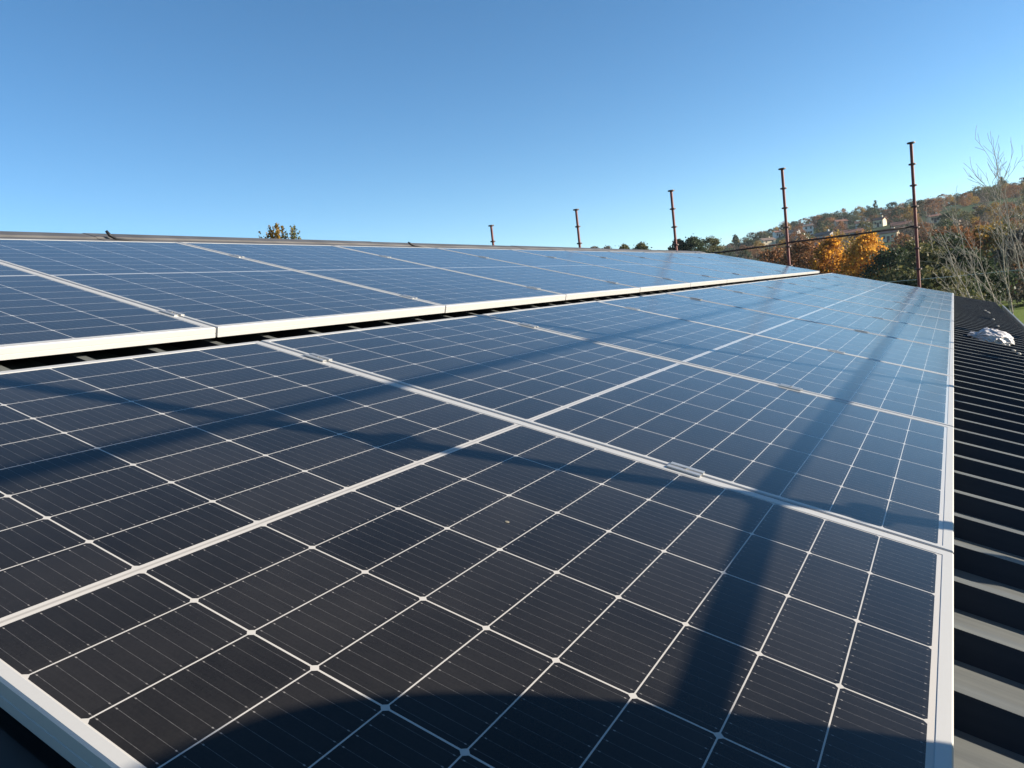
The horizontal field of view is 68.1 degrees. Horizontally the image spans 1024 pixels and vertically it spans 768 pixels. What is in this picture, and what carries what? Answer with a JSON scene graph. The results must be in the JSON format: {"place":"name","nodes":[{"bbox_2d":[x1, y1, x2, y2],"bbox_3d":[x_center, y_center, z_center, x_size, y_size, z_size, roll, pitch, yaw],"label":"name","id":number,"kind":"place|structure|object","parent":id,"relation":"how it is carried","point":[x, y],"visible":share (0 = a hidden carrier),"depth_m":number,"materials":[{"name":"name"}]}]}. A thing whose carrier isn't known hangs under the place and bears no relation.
{"place":"outdoors","nodes":[
{"label":"outdoors","id":0,"kind":"place"},
{"bbox_2d":[0,0,1023,249],"label":"sky","id":1,"kind":"structure","parent":0,"point":[398,121],"materials":[{"name":"blue"}]},
{"bbox_2d":[751,195,1023,323],"bbox_3d":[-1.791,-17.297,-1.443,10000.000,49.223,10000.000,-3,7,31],"label":"ground","id":2,"kind":"structure","parent":0,"point":[1019,311],"depth_m":357.83,"materials":[{"name":"plant"}]},
{"bbox_2d":[265,223,292,238],"bbox_3d":[-6.961,-1.087,25.902,2.906,8.971,4.306,-10,7,-35],"label":"garden tree","id":3,"kind":"object","parent":2,"relation":"on","point":[276,233],"visible":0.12,"depth_m":25.76,"materials":[{"name":"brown plant"}]},
{"bbox_2d":[282,225,300,238],"bbox_3d":[-7.729,-0.958,26.375,2.946,8.795,1.664,-5,6,18],"label":"garden tree","id":4,"kind":"object","parent":2,"relation":"on","point":[294,229],"visible":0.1,"depth_m":25.30,"materials":[{"name":"green plant"}]},
{"bbox_2d":[0,231,1023,767],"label":"farm building","id":5,"kind":"structure","parent":2,"relation":"on","point":[988,555],"depth_m":1.87,"materials":[{"name":"paint"}]},
{"bbox_2d":[105,230,147,241],"bbox_3d":[-1.943,-0.769,4.033,0.386,0.112,0.020,-10,7,-33],"label":"cable","id":6,"kind":"object","parent":5,"relation":"attached to","point":[109,234],"visible":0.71,"depth_m":3.95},
{"bbox_2d":[159,268,805,315],"bbox_3d":[1.556,-0.926,6.723,0.081,0.056,12.794,16,16,27],"label":"mounting rail","id":7,"kind":"object","parent":5,"relation":"attached to","point":[172,312],"visible":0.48,"depth_m":2.31,"materials":[{"name":"metal"}]},
{"bbox_2d":[0,262,215,360],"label":"solar panel","id":8,"kind":"object","parent":7,"relation":"attached to","point":[42,315],"visible":1,"depth_m":2.08,"materials":[{"name":"glass"}]},
{"bbox_2d":[0,239,444,336],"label":"solar panel","id":9,"kind":"object","parent":7,"relation":"attached to","point":[224,294],"visible":0.91,"depth_m":2.89,"materials":[{"name":"glass"}]},
{"bbox_2d":[178,242,565,312],"bbox_3d":[-0.728,-0.603,4.069,1.722,0.031,1.147,16,16,27],"label":"solar panel","id":10,"kind":"object","parent":7,"relation":"attached to","point":[452,291],"visible":0.81,"depth_m":3.93,"materials":[{"name":"glass"}]},
{"bbox_2d":[333,245,639,299],"bbox_3d":[-0.153,-0.765,5.056,1.722,0.032,1.147,16,16,27],"label":"solar panel","id":11,"kind":"object","parent":7,"relation":"attached to","point":[570,286],"visible":0.82,"depth_m":4.94,"materials":[{"name":"glass"}]},
{"bbox_2d":[439,248,690,291],"bbox_3d":[0.423,-0.928,6.043,1.722,0.032,1.147,16,16,27],"label":"solar panel","id":12,"kind":"object","parent":7,"relation":"attached to","point":[643,283],"visible":0.83,"depth_m":5.94,"materials":[{"name":"glass"}]},
{"bbox_2d":[510,249,726,286],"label":"solar panel","id":13,"kind":"object","parent":7,"relation":"attached to","point":[696,279],"visible":0.83,"depth_m":6.94,"materials":[{"name":"glass"}]},
{"bbox_2d":[565,250,754,282],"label":"solar panel","id":14,"kind":"object","parent":7,"relation":"attached to","point":[729,277],"visible":0.82,"depth_m":7.94,"materials":[{"name":"glass"}]},
{"bbox_2d":[608,251,775,279],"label":"solar panel","id":15,"kind":"object","parent":7,"relation":"attached to","point":[757,275],"visible":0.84,"depth_m":8.93,"materials":[{"name":"glass"}]},
{"bbox_2d":[646,252,793,277],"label":"solar panel","id":16,"kind":"object","parent":7,"relation":"attached to","point":[750,268],"visible":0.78,"depth_m":9.95,"materials":[{"name":"glass"}]},
{"bbox_2d":[675,253,807,275],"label":"solar panel","id":17,"kind":"object","parent":7,"relation":"attached to","point":[796,272],"visible":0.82,"depth_m":10.91,"materials":[{"name":"glass"}]},
{"bbox_2d":[697,253,819,273],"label":"solar panel","id":18,"kind":"object","parent":7,"relation":"attached to","point":[809,271],"visible":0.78,"depth_m":11.93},
{"bbox_2d":[229,254,738,257],"bbox_3d":[0.637,-1.185,7.217,0.081,0.056,12.794,16,16,27],"label":"mounting rail","id":19,"kind":"object","parent":5,"relation":"attached to","point":[235,255],"visible":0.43,"depth_m":4.76,"materials":[{"name":"metal"}]},
{"bbox_2d":[303,275,847,361],"bbox_3d":[2.069,-0.782,6.448,0.080,0.056,12.794,16,16,27],"label":"mounting rail","id":20,"kind":"object","parent":5,"relation":"attached to","point":[317,357],"visible":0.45,"depth_m":2.02,"materials":[{"name":"metal"}]},
{"bbox_2d":[667,287,919,476],"bbox_3d":[2.934,-0.538,5.984,0.078,0.056,12.794,16,16,27],"label":"mounting rail","id":21,"kind":"object","parent":5,"relation":"attached to","point":[685,469],"visible":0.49,"depth_m":1.55,"materials":[{"name":"metal"}]},
{"bbox_2d":[0,341,953,767],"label":"solar panel","id":22,"kind":"object","parent":21,"relation":"attached to","point":[252,555],"visible":1,"depth_m":0.96,"materials":[{"name":"glass"}]},
{"bbox_2d":[260,315,953,553],"bbox_3d":[0.319,0.019,2.212,1.722,0.030,1.146,16,16,27],"label":"solar panel","id":23,"kind":"object","parent":21,"relation":"attached to","point":[882,470],"visible":0.79,"depth_m":1.99,"materials":[{"name":"glass"}]},
{"bbox_2d":[482,301,953,426],"bbox_3d":[0.894,-0.145,3.198,1.722,0.033,1.147,16,16,27],"label":"solar panel","id":24,"kind":"object","parent":21,"relation":"attached to","point":[903,390],"visible":0.77,"depth_m":3.05,"materials":[{"name":"glass"}]},
{"bbox_2d":[599,293,953,375],"bbox_3d":[1.470,-0.307,4.186,1.722,0.030,1.146,16,16,27],"label":"solar panel","id":25,"kind":"object","parent":21,"relation":"attached to","point":[926,357],"visible":0.71,"depth_m":4.09,"materials":[{"name":"glass"}]},
{"bbox_2d":[667,287,953,348],"bbox_3d":[2.045,-0.471,5.172,1.722,0.030,1.146,16,16,27],"label":"solar panel","id":26,"kind":"object","parent":21,"relation":"attached to","point":[906,331],"visible":0.79,"depth_m":5.08,"materials":[{"name":"glass"}]},
{"bbox_2d":[714,283,953,331],"bbox_3d":[2.621,-0.635,6.159,1.722,0.032,1.146,16,16,27],"label":"solar panel","id":27,"kind":"object","parent":21,"relation":"attached to","point":[863,309],"visible":0.79,"depth_m":6.09,"materials":[{"name":"glass"}]},
{"bbox_2d":[749,280,953,320],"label":"solar panel","id":28,"kind":"object","parent":21,"relation":"attached to","point":[921,310],"visible":0.77,"depth_m":7.09,"materials":[{"name":"glass"}]},
{"bbox_2d":[774,278,953,311],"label":"solar panel","id":29,"kind":"object","parent":21,"relation":"attached to","point":[911,301],"visible":0.76,"depth_m":8.09,"materials":[{"name":"glass"}]},
{"bbox_2d":[794,276,953,305],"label":"solar panel","id":30,"kind":"object","parent":21,"relation":"attached to","point":[886,291],"visible":0.68,"depth_m":9.09,"materials":[{"name":"glass"}]},
{"bbox_2d":[811,274,953,300],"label":"solar panel","id":31,"kind":"object","parent":21,"relation":"attached to","point":[940,296],"visible":0.69,"depth_m":10.07,"materials":[{"name":"glass"}]},
{"bbox_2d":[821,273,953,296],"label":"solar panel","id":32,"kind":"object","parent":21,"relation":"attached to","point":[890,284],"visible":0.7,"depth_m":11.05,"materials":[{"name":"glass"}]},
{"bbox_2d":[967,327,1014,345],"bbox_3d":[3.563,-0.363,5.626,0.307,0.100,0.374,16,16,27],"label":"plastic bag","id":33,"kind":"object","parent":5,"relation":"on","point":[986,334],"visible":0.84,"depth_m":5.51,"materials":[{"name":"plastic"}]},
{"bbox_2d":[573,209,581,247],"bbox_3d":[1.622,-0.001,15.050,0.150,6.869,0.150,-3,7,31],"label":"scaffold pole","id":34,"kind":"object","parent":2,"relation":"on","point":[577,226],"visible":0.16,"depth_m":14.72,"materials":[{"name":"metal"}]},
{"bbox_2d":[632,241,651,249],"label":"distant tree","id":35,"kind":"object","parent":2,"relation":"on","point":[640,246],"visible":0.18,"depth_m":150.03,"materials":[{"name":"green plant"}]},
{"bbox_2d":[668,190,678,249],"bbox_3d":[3.264,-0.104,14.076,0.150,6.902,0.150,-3,7,31],"label":"scaffold pole","id":36,"kind":"object","parent":2,"relation":"on","point":[672,209],"visible":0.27,"depth_m":13.77,"materials":[{"name":"metal"}]},
{"bbox_2d":[668,238,684,250],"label":"distant tree","id":37,"kind":"object","parent":2,"relation":"on","point":[681,245],"visible":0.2,"depth_m":134.50,"materials":[{"name":"green plant"}]},
{"bbox_2d":[684,233,707,252],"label":"distant tree","id":38,"kind":"object","parent":2,"relation":"on","point":[692,243],"visible":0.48,"depth_m":133.52,"materials":[{"name":"green plant"}]},
{"bbox_2d":[703,235,724,254],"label":"distant tree","id":39,"kind":"object","parent":2,"relation":"on","point":[712,241],"visible":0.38,"depth_m":180.51,"materials":[{"name":"green plant"}]},
{"bbox_2d":[732,235,740,252],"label":"conifer","id":40,"kind":"object","parent":2,"relation":"on","point":[735,239],"visible":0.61,"depth_m":443.61,"materials":[{"name":"green plant"}]},
{"bbox_2d":[736,250,753,259],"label":"hillside tree","id":41,"kind":"object","parent":2,"relation":"on","point":[740,255],"visible":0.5,"depth_m":303.75,"materials":[{"name":"green plant"}]},
{"bbox_2d":[757,236,776,249],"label":"hillside house","id":42,"kind":"structure","parent":2,"relation":"on","point":[769,240],"depth_m":460.80,"materials":[{"name":"white tile"}]},
{"bbox_2d":[754,246,800,265],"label":"autumn tree","id":43,"kind":"object","parent":2,"relation":"on","point":[764,255],"visible":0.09,"depth_m":96.66,"materials":[{"name":"brown plant"}]},
{"bbox_2d":[771,229,783,238],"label":"hillside house","id":44,"kind":"structure","parent":2,"relation":"on","point":[776,234],"depth_m":510.74,"materials":[{"name":"ceramic"}]},
{"bbox_2d":[778,168,792,265],"bbox_3d":[4.925,-0.206,13.091,0.150,6.932,0.150,-3,7,31],"label":"scaffold pole","id":45,"kind":"object","parent":2,"relation":"on","point":[784,207],"visible":0.41,"depth_m":12.80,"materials":[{"name":"metal"}]},
{"bbox_2d":[712,243,785,253],"bbox_3d":[3.849,-2.350,13.363,1.894,0.042,0.031,-3,7,31],"label":"guard rail","id":46,"kind":"object","parent":45,"relation":"attached to","point":[749,248],"visible":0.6,"depth_m":13.18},
{"bbox_2d":[778,233,805,248],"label":"hillside tree","id":47,"kind":"object","parent":2,"relation":"on","point":[793,236],"visible":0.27,"depth_m":311.27,"materials":[{"name":"brown plant"}]},
{"bbox_2d":[793,225,805,235],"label":"house","id":48,"kind":"structure","parent":2,"relation":"on","point":[798,232],"depth_m":414.15,"materials":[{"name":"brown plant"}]},
{"bbox_2d":[765,234,839,273],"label":"autumn tree","id":49,"kind":"object","parent":2,"relation":"on","point":[800,249],"visible":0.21,"depth_m":91.36,"materials":[{"name":"brown plant"}]},
{"bbox_2d":[802,222,813,234],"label":"hillside house","id":50,"kind":"structure","parent":2,"relation":"on","point":[808,228],"depth_m":463.19,"materials":[{"name":"grey tile"}]},
{"bbox_2d":[815,220,824,232],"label":"conifer","id":51,"kind":"object","parent":2,"relation":"on","point":[819,224],"visible":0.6,"depth_m":364.40,"materials":[{"name":"green plant"}]},
{"bbox_2d":[813,229,833,243],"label":"hillside house","id":52,"kind":"structure","parent":2,"relation":"on","point":[825,234],"depth_m":322.65,"materials":[{"name":"grey tile"}]},
{"bbox_2d":[808,235,853,273],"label":"autumn tree","id":53,"kind":"object","parent":2,"relation":"on","point":[827,250],"visible":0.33,"depth_m":87.33,"materials":[{"name":"brown plant"}]},
{"bbox_2d":[831,221,847,231],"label":"hillside tree","id":54,"kind":"object","parent":2,"relation":"on","point":[841,223],"visible":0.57,"depth_m":335.28,"materials":[{"name":"brown plant"}]},
{"bbox_2d":[833,218,848,227],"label":"hillside house","id":55,"kind":"structure","parent":2,"relation":"on","point":[845,222],"depth_m":416.59,"materials":[{"name":"ceramic"}]},
{"bbox_2d":[829,229,856,251],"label":"hillside tree","id":56,"kind":"object","parent":2,"relation":"on","point":[841,239],"visible":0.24,"depth_m":247.31,"materials":[{"name":"brown plant"}]},
{"bbox_2d":[840,227,863,242],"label":"hillside house","id":57,"kind":"structure","parent":2,"relation":"on","point":[847,232],"depth_m":321.95,"materials":[{"name":"ceramic"}]},
{"bbox_2d":[830,227,890,280],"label":"autumn tree","id":58,"kind":"object","parent":2,"relation":"on","point":[862,248],"visible":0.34,"depth_m":81.78,"materials":[{"name":"brown plant"}]},
{"bbox_2d":[853,219,875,231],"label":"hillside tree","id":59,"kind":"object","parent":2,"relation":"on","point":[866,227],"visible":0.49,"depth_m":331.05,"materials":[{"name":"green plant"}]},
{"bbox_2d":[864,207,879,222],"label":"hillside tree","id":60,"kind":"object","parent":2,"relation":"on","point":[871,212],"visible":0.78,"depth_m":416.87,"materials":[{"name":"brown plant"}]},
{"bbox_2d":[873,215,887,227],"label":"hillside house","id":61,"kind":"structure","parent":2,"relation":"on","point":[881,221],"depth_m":384.41,"materials":[{"name":"ceramic"}]},
{"bbox_2d":[878,227,899,241],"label":"hillside house","id":62,"kind":"structure","parent":2,"relation":"on","point":[886,236],"depth_m":309.14,"materials":[{"name":"ceramic"}]},
{"bbox_2d":[857,244,922,280],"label":"valley tree","id":63,"kind":"object","parent":2,"relation":"on","point":[887,258],"visible":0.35,"depth_m":68.95,"materials":[{"name":"green plant"}]},
{"bbox_2d":[889,207,907,221],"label":"hillside tree","id":64,"kind":"object","parent":2,"relation":"on","point":[895,219],"visible":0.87,"depth_m":388.65,"materials":[{"name":"green plant"}]},
{"bbox_2d":[890,219,911,233],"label":"hillside house","id":65,"kind":"structure","parent":2,"relation":"on","point":[896,224],"depth_m":327.64,"materials":[{"name":"ceramic"}]},
{"bbox_2d":[888,233,920,249],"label":"hillside tree","id":66,"kind":"object","parent":2,"relation":"on","point":[900,235],"visible":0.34,"depth_m":181.36,"materials":[{"name":"brown plant"}]},
{"bbox_2d":[894,219,914,239],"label":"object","id":67,"kind":"object","parent":2,"relation":"on","point":[911,230],"visible":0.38,"depth_m":250.58,"materials":[{"name":"brown plant"}]},
{"bbox_2d":[882,237,931,278],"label":"valley tree","id":68,"kind":"object","parent":2,"relation":"on","point":[908,245],"visible":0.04,"depth_m":73.38,"materials":[{"name":"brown plant"}]},
{"bbox_2d":[901,199,919,213],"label":"hillside tree","id":69,"kind":"object","parent":2,"relation":"on","point":[905,204],"visible":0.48,"depth_m":456.54,"materials":[{"name":"green plant"}]},
{"bbox_2d":[879,265,942,290],"bbox_3d":[28.958,-6.100,54.907,5.943,5.126,5.944,-3,7,31],"label":"valley tree","id":70,"kind":"object","parent":2,"relation":"on","point":[900,278],"visible":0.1,"depth_m":54.48,"materials":[{"name":"green plant"}]},
{"bbox_2d":[901,206,921,220],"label":"hillside tree","id":71,"kind":"object","parent":2,"relation":"on","point":[909,210],"visible":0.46,"depth_m":351.01,"materials":[{"name":"brown plant"}]},
{"bbox_2d":[907,141,921,287],"bbox_3d":[6.579,-0.311,12.109,0.150,6.969,0.150,-3,7,31],"label":"scaffold pole","id":72,"kind":"object","parent":2,"relation":"on","point":[915,227],"visible":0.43,"depth_m":11.85,"materials":[{"name":"metal"}]},
{"bbox_2d":[789,225,913,242],"bbox_3d":[5.508,-2.437,12.381,1.886,0.042,0.031,-3,7,31],"label":"guard rail","id":73,"kind":"object","parent":72,"relation":"attached to","point":[852,234],"visible":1,"depth_m":12.35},
{"bbox_2d":[916,199,929,215],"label":"hillside tree","id":74,"kind":"object","parent":2,"relation":"on","point":[921,207],"visible":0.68,"depth_m":397.41,"materials":[{"name":"brown plant"}]},
{"bbox_2d":[912,221,934,242],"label":"hillside tree","id":75,"kind":"object","parent":2,"relation":"on","point":[921,225],"visible":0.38,"depth_m":243.46,"materials":[{"name":"brown plant"}]},
{"bbox_2d":[877,241,976,281],"bbox_3d":[35.678,-8.698,64.513,7.400,6.878,6.375,-6,6,4],"label":"valley tree","id":76,"kind":"object","parent":2,"relation":"on","point":[930,256],"visible":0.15,"depth_m":64.14,"materials":[{"name":"green plant"}]},
{"bbox_2d":[925,212,940,222],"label":"hillside house","id":77,"kind":"structure","parent":2,"relation":"on","point":[935,220],"depth_m":338.87,"materials":[{"name":"ceramic"}]},
{"bbox_2d":[921,196,945,214],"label":"hillside tree","id":78,"kind":"object","parent":2,"relation":"on","point":[930,201],"visible":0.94,"depth_m":374.54,"materials":[{"name":"brown plant"}]},
{"bbox_2d":[927,218,958,240],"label":"hillside tree","id":79,"kind":"object","parent":2,"relation":"on","point":[946,222],"visible":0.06,"depth_m":182.14,"materials":[{"name":"green plant"}]},
{"bbox_2d":[935,212,952,226],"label":"hillside tree","id":80,"kind":"object","parent":2,"relation":"on","point":[944,215],"visible":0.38,"depth_m":279.12,"materials":[{"name":"green plant"}]},
{"bbox_2d":[910,264,984,299],"bbox_3d":[29.500,-5.791,52.246,5.749,4.957,6.806,-8,6,-19],"label":"valley tree","id":81,"kind":"object","parent":2,"relation":"on","point":[932,283],"visible":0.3,"depth_m":51.44,"materials":[{"name":"green plant"}]},
{"bbox_2d":[918,229,979,273],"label":"valley tree","id":82,"kind":"object","parent":2,"relation":"on","point":[955,239],"visible":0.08,"depth_m":75.13,"materials":[{"name":"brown plant"}]},
{"bbox_2d":[944,194,956,205],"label":"hillside tree","id":83,"kind":"object","parent":2,"relation":"on","point":[951,200],"visible":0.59,"depth_m":484.37,"materials":[{"name":"brown plant"}]},
{"bbox_2d":[919,220,991,266],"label":"valley tree","id":84,"kind":"object","parent":2,"relation":"on","point":[966,229],"visible":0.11,"depth_m":77.99,"materials":[{"name":"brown plant"}]},
{"bbox_2d":[944,207,967,220],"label":"hillside tree","id":85,"kind":"object","parent":2,"relation":"on","point":[957,210],"visible":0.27,"depth_m":308.57,"materials":[{"name":"green plant"}]},
{"bbox_2d":[936,267,986,299],"bbox_3d":[31.797,-6.281,55.611,6.209,4.745,7.051,-3,7,31],"label":"valley tree","id":86,"kind":"object","parent":2,"relation":"on","point":[973,287],"visible":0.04,"depth_m":54.35,"materials":[{"name":"green plant"}]},
{"bbox_2d":[922,188,1001,305],"bbox_3d":[9.900,-0.854,16.299,1.947,6.698,2.138,-9,6,-26],"label":"bare tree","id":87,"kind":"object","parent":2,"relation":"on","point":[975,278],"visible":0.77,"depth_m":15.94,"materials":[{"name":"grey plant"}]},
{"bbox_2d":[952,217,974,232],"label":"hillside tree","id":88,"kind":"object","parent":2,"relation":"on","point":[962,222],"visible":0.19,"depth_m":191.93,"materials":[{"name":"brown plant"}]},
{"bbox_2d":[957,192,973,205],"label":"hillside tree","id":89,"kind":"object","parent":2,"relation":"on","point":[963,201],"visible":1,"depth_m":387.71,"materials":[{"name":"brown plant"}]},
{"bbox_2d":[956,212,975,221],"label":"hillside tree","id":90,"kind":"object","parent":2,"relation":"on","point":[970,215],"visible":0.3,"depth_m":277.40,"materials":[{"name":"green plant"}]},
{"bbox_2d":[925,241,1023,303],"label":"valley tree","id":91,"kind":"object","parent":2,"relation":"on","point":[994,278],"visible":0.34,"depth_m":58.53,"materials":[{"name":"brown plant"}]},
{"bbox_2d":[969,220,989,231],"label":"hillside tree","id":92,"kind":"object","parent":2,"relation":"on","point":[977,223],"visible":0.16,"depth_m":191.16,"materials":[{"name":"brown plant"}]},
{"bbox_2d":[961,225,1001,297],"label":"valley tree","id":93,"kind":"object","parent":2,"relation":"on","point":[981,228],"visible":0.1,"depth_m":82.07,"materials":[{"name":"brown plant"}]},
{"bbox_2d":[970,199,997,217],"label":"hillside tree","id":94,"kind":"object","parent":2,"relation":"on","point":[976,206],"visible":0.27,"depth_m":320.24,"materials":[{"name":"green plant"}]},
{"bbox_2d":[976,212,994,226],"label":"hillside tree","id":95,"kind":"object","parent":2,"relation":"on","point":[983,219],"visible":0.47,"depth_m":264.13,"materials":[{"name":"brown plant"}]},
{"bbox_2d":[977,206,998,220],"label":"hillside tree","id":96,"kind":"object","parent":2,"relation":"on","point":[981,211],"visible":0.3,"depth_m":301.95,"materials":[{"name":"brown plant"}]},
{"bbox_2d":[984,186,1002,201],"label":"hillside tree","id":97,"kind":"object","parent":2,"relation":"on","point":[990,198],"visible":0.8,"depth_m":377.66,"materials":[{"name":"brown plant"}]},
{"bbox_2d":[964,126,1023,314],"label":"bare tree","id":98,"kind":"object","parent":2,"relation":"on","point":[1002,248],"visible":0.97,"depth_m":17.20,"materials":[{"name":"grey plant"}]},
{"bbox_2d":[983,204,1004,222],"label":"hillside tree","id":99,"kind":"object","parent":2,"relation":"on","point":[989,209],"visible":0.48,"depth_m":294.06,"materials":[{"name":"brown plant"}]},
{"bbox_2d":[971,215,1023,301],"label":"valley tree","id":100,"kind":"object","parent":2,"relation":"on","point":[985,243],"visible":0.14,"depth_m":79.44,"materials":[{"name":"brown plant"}]},
{"bbox_2d":[985,223,1023,303],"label":"valley tree","id":101,"kind":"object","parent":2,"relation":"on","point":[1012,253],"visible":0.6,"depth_m":70.38,"materials":[{"name":"brown plant"}]},
{"bbox_2d":[994,202,1016,221],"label":"hillside tree","id":102,"kind":"object","parent":2,"relation":"on","point":[1013,206],"visible":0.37,"depth_m":267.68,"materials":[{"name":"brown plant"}]},
{"bbox_2d":[1008,185,1022,197],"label":"hillside tree","id":103,"kind":"object","parent":2,"relation":"on","point":[1015,187],"visible":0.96,"depth_m":379.15,"materials":[{"name":"brown plant"}]},
{"bbox_2d":[1008,222,1023,286],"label":"valley tree","id":104,"kind":"object","parent":2,"relation":"on","point":[1019,264],"visible":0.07,"depth_m":73.70,"materials":[{"name":"green plant"}]},
{"bbox_2d":[1011,204,1023,216],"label":"hillside tree","id":105,"kind":"object","parent":2,"relation":"on","point":[1018,208],"visible":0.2,"depth_m":243.57,"materials":[{"name":"brown plant"}]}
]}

